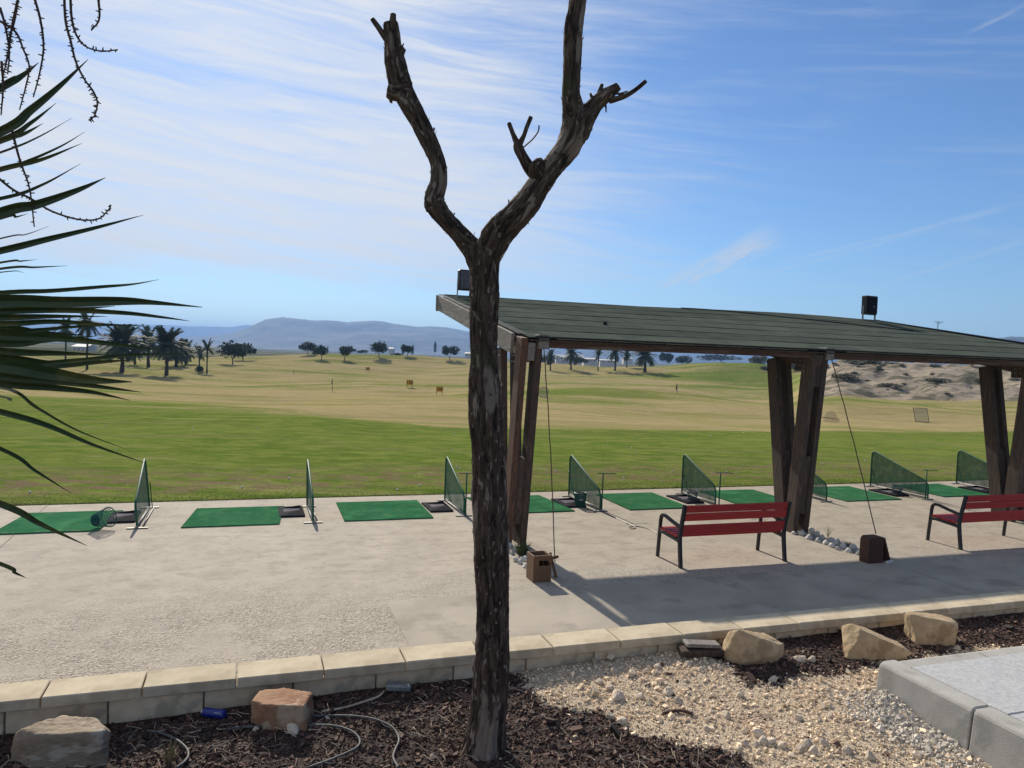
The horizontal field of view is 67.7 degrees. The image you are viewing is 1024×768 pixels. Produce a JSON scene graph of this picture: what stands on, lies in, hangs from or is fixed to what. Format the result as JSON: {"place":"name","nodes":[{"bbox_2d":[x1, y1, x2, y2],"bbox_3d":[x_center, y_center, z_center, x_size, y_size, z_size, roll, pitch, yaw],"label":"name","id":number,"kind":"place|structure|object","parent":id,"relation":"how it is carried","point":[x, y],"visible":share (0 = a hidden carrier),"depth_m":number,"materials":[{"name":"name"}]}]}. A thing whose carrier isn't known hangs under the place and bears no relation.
{"place":"outdoors","nodes":[
{"label":"outdoors","id":0,"kind":"place"},
{"bbox_2d":[23,319,837,363],"bbox_3d":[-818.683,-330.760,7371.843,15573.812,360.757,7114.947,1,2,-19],"label":"hills","id":1,"kind":"structure","parent":0,"point":[196,331],"depth_m":6573.29,"materials":[{"name":"blue soil"}]},
{"bbox_2d":[128,317,773,363],"bbox_3d":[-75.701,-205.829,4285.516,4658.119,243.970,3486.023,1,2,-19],"label":"hills","id":2,"kind":"structure","parent":0,"point":[284,333],"depth_m":3572.52,"materials":[{"name":"grey soil"}]},
{"bbox_2d":[0,466,955,505],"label":"grass","id":3,"kind":"structure","parent":0,"point":[619,488],"depth_m":15.10,"materials":[{"name":"plant"}]},
{"bbox_2d":[0,342,1020,505],"bbox_3d":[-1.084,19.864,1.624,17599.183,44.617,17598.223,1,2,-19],"label":"ground","id":4,"kind":"structure","parent":0,"point":[652,417],"depth_m":34.35,"materials":[{"name":"plant"}]},
{"bbox_2d":[52,318,73,358],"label":"palm tree","id":5,"kind":"object","parent":4,"relation":"on","point":[66,331],"visible":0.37,"depth_m":137.92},
{"bbox_2d":[72,344,96,350],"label":"shed","id":6,"kind":"structure","parent":4,"relation":"on","point":[91,347],"depth_m":301.52,"materials":[{"name":"white metal"}]},
{"bbox_2d":[71,313,101,369],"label":"palm tree","id":7,"kind":"object","parent":4,"relation":"on","point":[86,330],"visible":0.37,"depth_m":127.91,"materials":[{"name":"plant"}]},
{"bbox_2d":[95,321,149,371],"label":"palm tree","id":8,"kind":"object","parent":4,"relation":"on","point":[119,334],"visible":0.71,"depth_m":127.42,"materials":[{"name":"plant"}]},
{"bbox_2d":[134,324,159,366],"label":"palm tree","id":9,"kind":"object","parent":4,"relation":"on","point":[146,332],"visible":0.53,"depth_m":155.20,"materials":[{"name":"plant"}]},
{"bbox_2d":[145,325,188,374],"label":"palm tree","id":10,"kind":"object","parent":4,"relation":"on","point":[167,340],"visible":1,"depth_m":128.10,"materials":[{"name":"plant"}]},
{"bbox_2d":[162,338,192,366],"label":"palm tree","id":11,"kind":"object","parent":4,"relation":"on","point":[175,359],"visible":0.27,"depth_m":160.40,"materials":[{"name":"plant"}]},
{"bbox_2d":[181,339,196,364],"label":"palm tree","id":12,"kind":"object","parent":4,"relation":"on","point":[188,347],"visible":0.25,"depth_m":171.60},
{"bbox_2d":[189,343,208,365],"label":"palm tree","id":13,"kind":"object","parent":4,"relation":"on","point":[200,355],"visible":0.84,"depth_m":151.03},
{"bbox_2d":[195,338,214,372],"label":"palm tree","id":14,"kind":"object","parent":4,"relation":"on","point":[207,347],"visible":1,"depth_m":149.42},
{"bbox_2d":[216,340,247,364],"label":"round tree","id":15,"kind":"object","parent":4,"relation":"on","point":[234,350],"visible":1,"depth_m":176.14,"materials":[{"name":"green plant"}]},
{"bbox_2d":[242,342,256,359],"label":"round tree","id":16,"kind":"object","parent":4,"relation":"on","point":[251,350],"visible":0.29,"depth_m":211.79,"materials":[{"name":"green plant"}]},
{"bbox_2d":[298,341,316,354],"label":"round tree","id":17,"kind":"object","parent":4,"relation":"on","point":[307,346],"visible":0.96,"depth_m":221.60,"materials":[{"name":"green plant"}]},
{"bbox_2d":[311,345,328,359],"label":"round tree","id":18,"kind":"object","parent":4,"relation":"on","point":[321,350],"visible":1,"depth_m":203.77,"materials":[{"name":"green plant"}]},
{"bbox_2d":[338,345,353,359],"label":"round tree","id":19,"kind":"object","parent":4,"relation":"on","point":[345,350],"visible":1,"depth_m":207.39,"materials":[{"name":"green plant"}]},
{"bbox_2d":[369,341,387,357],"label":"round tree","id":20,"kind":"object","parent":4,"relation":"on","point":[378,346],"visible":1,"depth_m":214.95,"materials":[{"name":"green plant"}]},
{"bbox_2d":[400,344,412,355],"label":"round tree","id":21,"kind":"object","parent":4,"relation":"on","point":[406,348],"visible":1,"depth_m":221.66,"materials":[{"name":"green plant"}]},
{"bbox_2d":[442,345,459,358],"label":"round tree","id":22,"kind":"object","parent":4,"relation":"on","point":[446,350],"visible":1,"depth_m":219.07,"materials":[{"name":"green plant"}]},
{"bbox_2d":[0,590,1023,734],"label":"wall","id":23,"kind":"structure","parent":4,"relation":"on","point":[125,697],"depth_m":5.88,"materials":[{"name":"stone"}]},
{"bbox_2d":[542,349,559,370],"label":"palm tree","id":24,"kind":"object","parent":4,"relation":"on","point":[550,357],"visible":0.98,"depth_m":201.05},
{"bbox_2d":[555,354,583,364],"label":"shed","id":25,"kind":"structure","parent":4,"relation":"on","point":[558,360],"depth_m":479.81,"materials":[{"name":"white metal"}]},
{"bbox_2d":[562,349,582,369],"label":"palm tree","id":26,"kind":"object","parent":4,"relation":"on","point":[571,353],"visible":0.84,"depth_m":207.58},
{"bbox_2d":[582,358,596,366],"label":"shed","id":27,"kind":"structure","parent":4,"relation":"on","point":[592,362],"depth_m":329.86,"materials":[{"name":"white metal"}]},
{"bbox_2d":[591,350,607,370],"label":"palm tree","id":28,"kind":"object","parent":4,"relation":"on","point":[597,354],"visible":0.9,"depth_m":208.15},
{"bbox_2d":[599,359,616,366],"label":"shed","id":29,"kind":"structure","parent":4,"relation":"on","point":[604,363],"depth_m":359.85,"materials":[{"name":"white metal"}]},
{"bbox_2d":[606,350,625,370],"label":"palm tree","id":30,"kind":"object","parent":4,"relation":"on","point":[611,356],"visible":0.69,"depth_m":206.53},
{"bbox_2d":[632,351,658,371],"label":"palm tree","id":31,"kind":"object","parent":4,"relation":"on","point":[645,357],"visible":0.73,"depth_m":201.56,"materials":[{"name":"plant"}]},
{"bbox_2d":[658,353,673,363],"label":"tree","id":32,"kind":"object","parent":4,"relation":"on","point":[668,357],"visible":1,"depth_m":377.38,"materials":[{"name":"green plant"}]},
{"bbox_2d":[675,355,692,363],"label":"tree","id":33,"kind":"object","parent":4,"relation":"on","point":[683,359],"visible":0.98,"depth_m":419.06,"materials":[{"name":"green plant"}]},
{"bbox_2d":[696,354,741,360],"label":"tree","id":34,"kind":"object","parent":4,"relation":"on","point":[716,357],"visible":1,"depth_m":692.59,"materials":[{"name":"green plant"}]},
{"bbox_2d":[748,356,768,363],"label":"bush","id":35,"kind":"object","parent":4,"relation":"on","point":[755,359],"visible":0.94,"depth_m":223.88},
{"bbox_2d":[830,373,858,379],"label":"bush","id":36,"kind":"object","parent":4,"relation":"on","point":[847,376],"visible":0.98,"depth_m":122.01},
{"bbox_2d":[846,360,897,365],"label":"bush","id":37,"kind":"object","parent":4,"relation":"on","point":[865,362],"visible":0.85,"depth_m":152.76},
{"bbox_2d":[875,383,905,387],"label":"bush","id":38,"kind":"object","parent":4,"relation":"on","point":[889,385],"visible":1,"depth_m":113.14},
{"bbox_2d":[924,377,951,381],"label":"bush","id":39,"kind":"object","parent":4,"relation":"on","point":[934,379],"visible":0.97,"depth_m":119.70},
{"bbox_2d":[0,481,1023,683],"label":"terrace","id":40,"kind":"structure","parent":0,"point":[164,590],"depth_m":9.87,"materials":[{"name":"concrete"}]},
{"bbox_2d":[0,510,122,534],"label":"turf mat","id":41,"kind":"object","parent":40,"relation":"on","point":[74,521],"visible":0.78,"depth_m":11.74,"materials":[{"name":"plastic"}]},
{"bbox_2d":[90,507,116,526],"bbox_3d":[-6.182,2.033,11.561,0.324,0.314,0.314,-14,-1,11],"label":"ball basket","id":42,"kind":"object","parent":41,"relation":"on","point":[95,519],"visible":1,"depth_m":11.56,"materials":[{"name":"green plastic"}]},
{"bbox_2d":[105,510,134,523],"bbox_3d":[-6.293,2.128,12.368,0.420,0.085,0.780,1,2,-19],"label":"ball tray","id":43,"kind":"object","parent":40,"relation":"on","point":[125,516],"visible":0.7,"depth_m":12.15,"materials":[{"name":"plastic"}]},
{"bbox_2d":[126,459,158,528],"bbox_3d":[-5.980,1.739,12.407,0.300,0.870,1.600,1,2,-19],"label":"bay divider","id":44,"kind":"object","parent":40,"relation":"on","point":[142,502],"visible":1,"depth_m":12.48,"materials":[{"name":"green paint"}]},
{"bbox_2d":[181,506,280,527],"bbox_3d":[-4.605,2.207,12.743,1.594,0.019,1.411,1,2,-19],"label":"turf mat","id":45,"kind":"object","parent":40,"relation":"on","point":[232,516],"visible":0.98,"depth_m":12.62,"materials":[{"name":"plastic"}]},
{"bbox_2d":[278,505,304,517],"bbox_3d":[-3.827,2.185,13.222,0.420,0.085,0.780,1,2,-19],"label":"ball tray","id":46,"kind":"object","parent":40,"relation":"on","point":[290,511],"visible":1,"depth_m":13.03,"materials":[{"name":"black rubber"}]},
{"bbox_2d":[302,459,322,522],"bbox_3d":[-3.456,1.805,13.092,0.300,0.870,1.360,1,2,-19],"label":"bay divider","id":47,"kind":"object","parent":40,"relation":"on","point":[310,506],"visible":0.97,"depth_m":13.20,"materials":[{"name":"green paint"}]},
{"bbox_2d":[336,500,433,521],"bbox_3d":[-2.304,2.256,13.655,1.547,0.019,1.548,1,2,-19],"label":"turf mat","id":48,"kind":"object","parent":40,"relation":"on","point":[382,510],"visible":1,"depth_m":13.54,"materials":[{"name":"plastic"}]},
{"bbox_2d":[421,501,453,512],"bbox_3d":[-1.381,2.241,14.070,0.420,0.085,0.780,1,2,-19],"label":"ball tray","id":49,"kind":"object","parent":40,"relation":"on","point":[440,506],"visible":1,"depth_m":13.88,"materials":[{"name":"black rubber"}]},
{"bbox_2d":[437,456,471,515],"bbox_3d":[-1.058,1.853,14.081,0.300,0.870,1.440,1,2,-19],"label":"bay divider","id":50,"kind":"object","parent":40,"relation":"on","point":[454,494],"visible":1,"depth_m":14.17,"materials":[{"name":"green paint"}]},
{"bbox_2d":[460,473,471,516],"bbox_3d":[-0.752,1.941,13.455,0.408,0.780,0.140,1,2,-19],"label":"bag stand","id":51,"kind":"object","parent":40,"relation":"on","point":[466,493],"visible":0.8,"depth_m":13.42,"materials":[{"name":"green paint"}]},
{"bbox_2d":[467,495,574,512],"bbox_3d":[0.132,2.305,14.654,1.666,0.019,1.561,1,2,-19],"label":"turf mat","id":52,"kind":"object","parent":40,"relation":"on","point":[539,504],"visible":0.36,"depth_m":14.50,"materials":[{"name":"plastic"}]},
{"bbox_2d":[513,542,531,555],"bbox_3d":[0.149,2.383,11.000,0.399,0.163,0.375,1,2,-19],"label":"weed","id":53,"kind":"object","parent":40,"relation":"on","point":[522,550],"visible":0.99,"depth_m":10.97,"materials":[{"name":"green plant"}]},
{"bbox_2d":[526,550,551,582],"bbox_3d":[0.346,2.349,9.829,0.250,0.340,0.252,1,2,-19],"label":"wooden box","id":54,"kind":"object","parent":40,"relation":"on","point":[538,566],"visible":1,"depth_m":9.73,"materials":[{"name":"wood"}]},
{"bbox_2d":[551,497,585,507],"bbox_3d":[1.104,2.298,14.931,0.420,0.085,0.780,1,2,-19],"label":"ball tray","id":55,"kind":"object","parent":40,"relation":"on","point":[568,502],"visible":0.84,"depth_m":14.86,"materials":[{"name":"black rubber"}]},
{"bbox_2d":[574,490,586,507],"bbox_3d":[1.313,2.200,14.646,0.248,0.332,0.249,1,2,-19],"label":"ball basket","id":56,"kind":"object","parent":40,"relation":"on","point":[579,500],"visible":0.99,"depth_m":14.57,"materials":[{"name":"green plastic"}]},
{"bbox_2d":[562,455,606,511],"bbox_3d":[1.421,1.910,14.956,0.300,0.870,1.530,1,2,-19],"label":"bay divider","id":57,"kind":"object","parent":40,"relation":"on","point":[580,478],"visible":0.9,"depth_m":15.04,"materials":[{"name":"green paint"}]},
{"bbox_2d":[601,492,682,509],"bbox_3d":[2.625,2.365,15.449,1.363,0.019,1.590,1,2,-19],"label":"turf mat","id":58,"kind":"object","parent":40,"relation":"on","point":[642,501],"visible":0.93,"depth_m":15.34,"materials":[{"name":"plastic"}]},
{"bbox_2d":[666,494,703,503],"bbox_3d":[3.579,2.355,15.789,0.420,0.085,0.780,1,2,-19],"label":"ball tray","id":59,"kind":"object","parent":40,"relation":"on","point":[683,498],"visible":0.93,"depth_m":15.60,"materials":[{"name":"black rubber"}]},
{"bbox_2d":[675,454,716,504],"bbox_3d":[3.882,1.964,15.857,0.300,0.869,1.300,1,2,-19],"label":"bay divider","id":60,"kind":"object","parent":40,"relation":"on","point":[694,477],"visible":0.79,"depth_m":15.94,"materials":[{"name":"fabric"}]},
{"bbox_2d":[656,501,791,568],"bbox_3d":[3.092,2.126,11.160,1.800,0.899,0.719,1,2,-19],"label":"bench","id":61,"kind":"object","parent":40,"relation":"on","point":[677,532],"visible":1,"depth_m":10.90,"materials":[{"name":"red paint"}]},
{"bbox_2d":[436,294,1023,544],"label":"shelter","id":62,"kind":"object","parent":40,"relation":"on","point":[809,346],"visible":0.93,"depth_m":13.50,"materials":[{"name":"wood"}]},
{"bbox_2d":[456,269,469,297],"bbox_3d":[-0.890,-2.055,15.667,0.480,0.564,0.192,1,3,-23],"label":"floodlight","id":63,"kind":"object","parent":62,"relation":"on","point":[463,280],"visible":0.46,"depth_m":15.56,"materials":[{"name":"metal"}]},
{"bbox_2d":[543,349,554,561],"bbox_3d":[0.531,0.938,10.701,0.037,2.904,0.917,2,2,-15],"label":"rope","id":64,"kind":"object","parent":62,"relation":"hanging from","point":[550,455],"visible":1,"depth_m":10.68,"materials":[{"name":"fabric"}]},
{"bbox_2d":[831,360,876,533],"bbox_3d":[5.409,0.912,12.100,0.036,2.608,1.476,2,2,-8],"label":"rope","id":65,"kind":"object","parent":62,"relation":"hanging from","point":[855,450],"visible":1,"depth_m":12.02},
{"bbox_2d":[861,295,877,320],"bbox_3d":[8.946,-1.893,19.073,0.460,0.615,0.192,1,3,-27],"label":"floodlight","id":66,"kind":"object","parent":62,"relation":"on","point":[869,305],"visible":1,"depth_m":18.99,"materials":[{"name":"metal"}]},
{"bbox_2d":[716,489,774,503],"bbox_3d":[5.013,2.416,16.382,1.428,0.019,1.432,1,2,-19],"label":"turf mat","id":67,"kind":"object","parent":40,"relation":"on","point":[745,496],"visible":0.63,"depth_m":16.32,"materials":[{"name":"plastic"}]},
{"bbox_2d":[812,474,832,501],"bbox_3d":[6.445,2.022,16.766,0.300,0.870,1.400,1,2,-19],"label":"bay divider","id":68,"kind":"object","parent":40,"relation":"on","point":[820,489],"visible":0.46,"depth_m":16.32,"materials":[{"name":"fabric"}]},
{"bbox_2d":[827,486,901,501],"bbox_3d":[7.593,2.475,17.266,1.546,0.019,1.611,1,2,-19],"label":"turf mat","id":69,"kind":"object","parent":40,"relation":"on","point":[847,493],"visible":0.74,"depth_m":17.03,"materials":[{"name":"plastic"}]},
{"bbox_2d":[859,534,892,563],"bbox_3d":[5.428,2.457,11.348,0.439,0.393,0.274,1,2,-19],"label":"timber block","id":70,"kind":"object","parent":40,"relation":"on","point":[873,548],"depth_m":11.27,"materials":[{"name":"brown wood"}]},
{"bbox_2d":[868,488,908,496],"bbox_3d":[8.661,2.471,17.550,0.420,0.085,0.780,1,2,-19],"label":"ball tray","id":71,"kind":"object","parent":40,"relation":"on","point":[887,491],"visible":0.93,"depth_m":17.40,"materials":[{"name":"black rubber"}]},
{"bbox_2d":[869,451,931,499],"bbox_3d":[8.951,2.079,17.655,0.300,0.870,1.700,1,2,-19],"label":"bay divider","id":72,"kind":"object","parent":40,"relation":"on","point":[886,472],"visible":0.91,"depth_m":17.80,"materials":[{"name":"fabric"}]},
{"bbox_2d":[928,484,988,496],"bbox_3d":[10.261,2.535,18.242,1.511,0.019,1.510,1,2,-19],"label":"turf mat","id":73,"kind":"object","parent":40,"relation":"on","point":[941,490],"visible":0.55,"depth_m":18.00,"materials":[{"name":"plastic"}]},
{"bbox_2d":[951,450,988,486],"bbox_3d":[11.577,2.139,18.565,0.300,0.870,1.740,1,2,-19],"label":"bay divider","id":74,"kind":"object","parent":40,"relation":"on","point":[971,469],"visible":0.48,"depth_m":19.00,"materials":[{"name":"green paint"}]},
{"bbox_2d":[958,485,988,493],"bbox_3d":[11.287,2.532,18.460,0.420,0.085,0.780,1,2,-19],"label":"ball tray","id":75,"kind":"object","parent":40,"relation":"on","point":[980,489],"visible":0.81,"depth_m":18.48,"materials":[{"name":"black rubber"}]},
{"bbox_2d":[926,494,1023,549],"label":"bench","id":76,"kind":"object","parent":40,"relation":"on","point":[1006,501],"visible":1,"depth_m":12.52,"materials":[{"name":"red paint"}]},
{"bbox_2d":[0,613,1023,767],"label":"planting bed","id":77,"kind":"object","parent":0,"point":[604,752],"visible":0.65,"depth_m":5.43,"materials":[{"name":"soil"}]},
{"bbox_2d":[10,715,110,767],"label":"rock","id":78,"kind":"object","parent":77,"relation":"on","point":[64,741],"visible":0.97,"depth_m":4.73,"materials":[{"name":"stone"}]},
{"bbox_2d":[0,0,198,577],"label":"fan palm","id":79,"kind":"object","parent":77,"relation":"on","point":[18,370],"visible":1,"depth_m":1.99,"materials":[{"name":"green plant"}]},
{"bbox_2d":[147,729,189,767],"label":"irrigation pipe","id":80,"kind":"object","parent":77,"relation":"on","point":[179,742],"visible":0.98,"depth_m":4.99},
{"bbox_2d":[156,735,186,765],"bbox_3d":[-2.159,2.315,4.821,0.197,0.149,0.173,2,2,-6],"label":"grass tuft","id":81,"kind":"object","parent":77,"relation":"on","point":[169,756],"visible":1,"depth_m":4.80,"materials":[{"name":"plant"}]},
{"bbox_2d":[201,707,226,718],"bbox_3d":[-2.092,2.310,5.351,0.173,0.066,0.063,3,2,12],"label":"drink can","id":82,"kind":"object","parent":77,"relation":"on","point":[207,712],"visible":1,"depth_m":5.33,"materials":[{"name":"blue"}]},
{"bbox_2d":[251,687,313,731],"bbox_3d":[-1.601,2.298,5.359,0.413,0.227,0.300,2,2,0],"label":"rock","id":83,"kind":"object","parent":77,"relation":"on","point":[280,708],"visible":0.87,"depth_m":5.23,"materials":[{"name":"stone"}]},
{"bbox_2d":[287,723,298,735],"bbox_3d":[-1.496,2.351,5.210,0.090,0.073,0.096,2,2,4],"label":"stone","id":84,"kind":"object","parent":77,"relation":"on","point":[293,728],"visible":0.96,"depth_m":5.19,"materials":[{"name":"stone"}]},
{"bbox_2d":[228,724,360,767],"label":"irrigation pipe","id":85,"kind":"object","parent":77,"relation":"on","point":[327,725],"visible":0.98,"depth_m":5.18,"materials":[{"name":"plastic"}]},
{"bbox_2d":[386,681,410,691],"bbox_3d":[-0.866,2.307,5.815,0.190,0.050,0.090,7,1,-11],"label":"junction box","id":86,"kind":"object","parent":77,"relation":"on","point":[395,686],"visible":1,"depth_m":5.78,"materials":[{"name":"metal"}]},
{"bbox_2d":[371,0,646,760],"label":"pruned tree","id":87,"kind":"object","parent":77,"relation":"on","point":[484,738],"visible":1,"depth_m":4.94,"materials":[{"name":"brown plant"}]},
{"bbox_2d":[0,612,1023,767],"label":"bark mulch","id":88,"kind":"object","parent":77,"relation":"on","point":[437,724],"visible":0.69,"depth_m":5.25,"materials":[{"name":"wood"}]},
{"bbox_2d":[321,690,384,712],"bbox_3d":[-1.140,2.328,5.574,0.516,0.031,0.077,0,3,-40],"label":"pipe","id":89,"kind":"object","parent":88,"relation":"on","point":[358,703],"visible":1,"depth_m":5.54,"materials":[{"name":"plastic"}]},
{"bbox_2d":[311,714,399,767],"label":"irrigation pipe","id":90,"kind":"object","parent":88,"relation":"on","point":[374,719],"visible":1,"depth_m":5.35,"materials":[{"name":"plastic"}]},
{"bbox_2d":[611,689,624,700],"bbox_3d":[0.792,2.366,5.803,0.115,0.080,0.103,8,-17,-41],"label":"stone","id":91,"kind":"object","parent":77,"relation":"on","point":[617,695],"visible":0.99,"depth_m":5.78,"materials":[{"name":"stone"}]},
{"bbox_2d":[617,716,627,724],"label":"stone","id":92,"kind":"object","parent":77,"relation":"on","point":[621,720],"visible":1,"depth_m":5.42,"materials":[{"name":"stone"}]},
{"bbox_2d":[663,686,673,695],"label":"stone","id":93,"kind":"object","parent":77,"relation":"on","point":[668,690],"visible":1,"depth_m":5.87,"materials":[{"name":"stone"}]},
{"bbox_2d":[676,639,724,656],"bbox_3d":[1.622,2.271,6.563,0.380,0.109,0.146,2,2,-8],"label":"timber offcut","id":94,"kind":"object","parent":77,"relation":"on","point":[697,648],"visible":1,"depth_m":6.52,"materials":[{"name":"wood"}]},
{"bbox_2d":[440,619,1023,767],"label":"limestone grit","id":95,"kind":"object","parent":77,"relation":"on","point":[778,707],"visible":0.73,"depth_m":5.70,"materials":[{"name":"gravel"}]},
{"bbox_2d":[662,709,692,714],"bbox_3d":[1.203,2.391,5.563,0.226,0.027,0.070,2,2,-3],"label":"stick","id":96,"kind":"object","parent":95,"relation":"on","point":[677,710],"visible":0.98,"depth_m":5.56,"materials":[{"name":"wood"}]},
{"bbox_2d":[723,629,783,665],"bbox_3d":[2.082,2.251,6.569,0.552,0.331,0.340,2,2,0],"label":"rock","id":97,"kind":"object","parent":77,"relation":"on","point":[742,647],"visible":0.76,"depth_m":6.46,"materials":[{"name":"stone"}]},
{"bbox_2d":[752,728,764,737],"bbox_3d":[1.706,2.414,5.271,0.081,0.063,0.090,-10,13,-16],"label":"stone","id":98,"kind":"object","parent":77,"relation":"on","point":[758,732],"visible":0.82,"depth_m":5.26,"materials":[{"name":"stone"}]},
{"bbox_2d":[793,655,806,662],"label":"stone","id":99,"kind":"object","parent":77,"relation":"on","point":[801,658],"visible":0.97,"depth_m":6.52,"materials":[{"name":"stone"}]},
{"bbox_2d":[801,738,813,749],"bbox_3d":[1.988,2.426,5.140,0.080,0.069,0.084,3,3,28],"label":"stone","id":100,"kind":"object","parent":77,"relation":"on","point":[807,743],"visible":0.82,"depth_m":5.13,"materials":[{"name":"stone"}]},
{"bbox_2d":[842,745,851,754],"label":"stone","id":101,"kind":"object","parent":77,"relation":"on","point":[846,749],"visible":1,"depth_m":5.07,"materials":[{"name":"stone"}]},
{"bbox_2d":[865,750,875,760],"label":"stone","id":102,"kind":"object","parent":77,"relation":"on","point":[870,755],"visible":1,"depth_m":5.02,"materials":[{"name":"stone"}]},
{"bbox_2d":[841,624,911,660],"bbox_3d":[3.233,2.316,6.805,0.618,0.308,0.300,2,2,0],"label":"rock","id":103,"kind":"object","parent":77,"relation":"on","point":[859,642],"visible":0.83,"depth_m":6.71,"materials":[{"name":"stone"}]},
{"bbox_2d":[802,669,991,767],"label":"mortar crumbs","id":104,"kind":"object","parent":77,"relation":"on","point":[899,707],"visible":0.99,"depth_m":5.41,"materials":[{"name":"gravel"}]},
{"bbox_2d":[903,611,957,645],"bbox_3d":[3.949,2.308,7.162,0.490,0.305,0.260,2,2,0],"label":"rock","id":105,"kind":"object","parent":77,"relation":"on","point":[927,629],"visible":0.86,"depth_m":7.06,"materials":[{"name":"stone"}]},
{"bbox_2d":[0,0,1023,337],"label":"sky","id":106,"kind":"structure","parent":0,"point":[810,157],"materials":[{"name":"blue"}]},
{"bbox_2d":[882,336,1023,365],"bbox_3d":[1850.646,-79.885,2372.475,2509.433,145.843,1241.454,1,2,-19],"label":"hills","id":107,"kind":"structure","parent":0,"point":[1019,339],"depth_m":2170.92,"materials":[{"name":"brown soil"}]},
{"bbox_2d":[912,652,1023,722],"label":"pavement","id":108,"kind":"structure","parent":0,"point":[996,682],"depth_m":5.62,"materials":[{"name":"concrete"}]},
{"bbox_2d":[876,646,1023,767],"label":"kerb","id":109,"kind":"structure","parent":108,"relation":"on","point":[992,737],"depth_m":5.29,"materials":[{"name":"concrete"}]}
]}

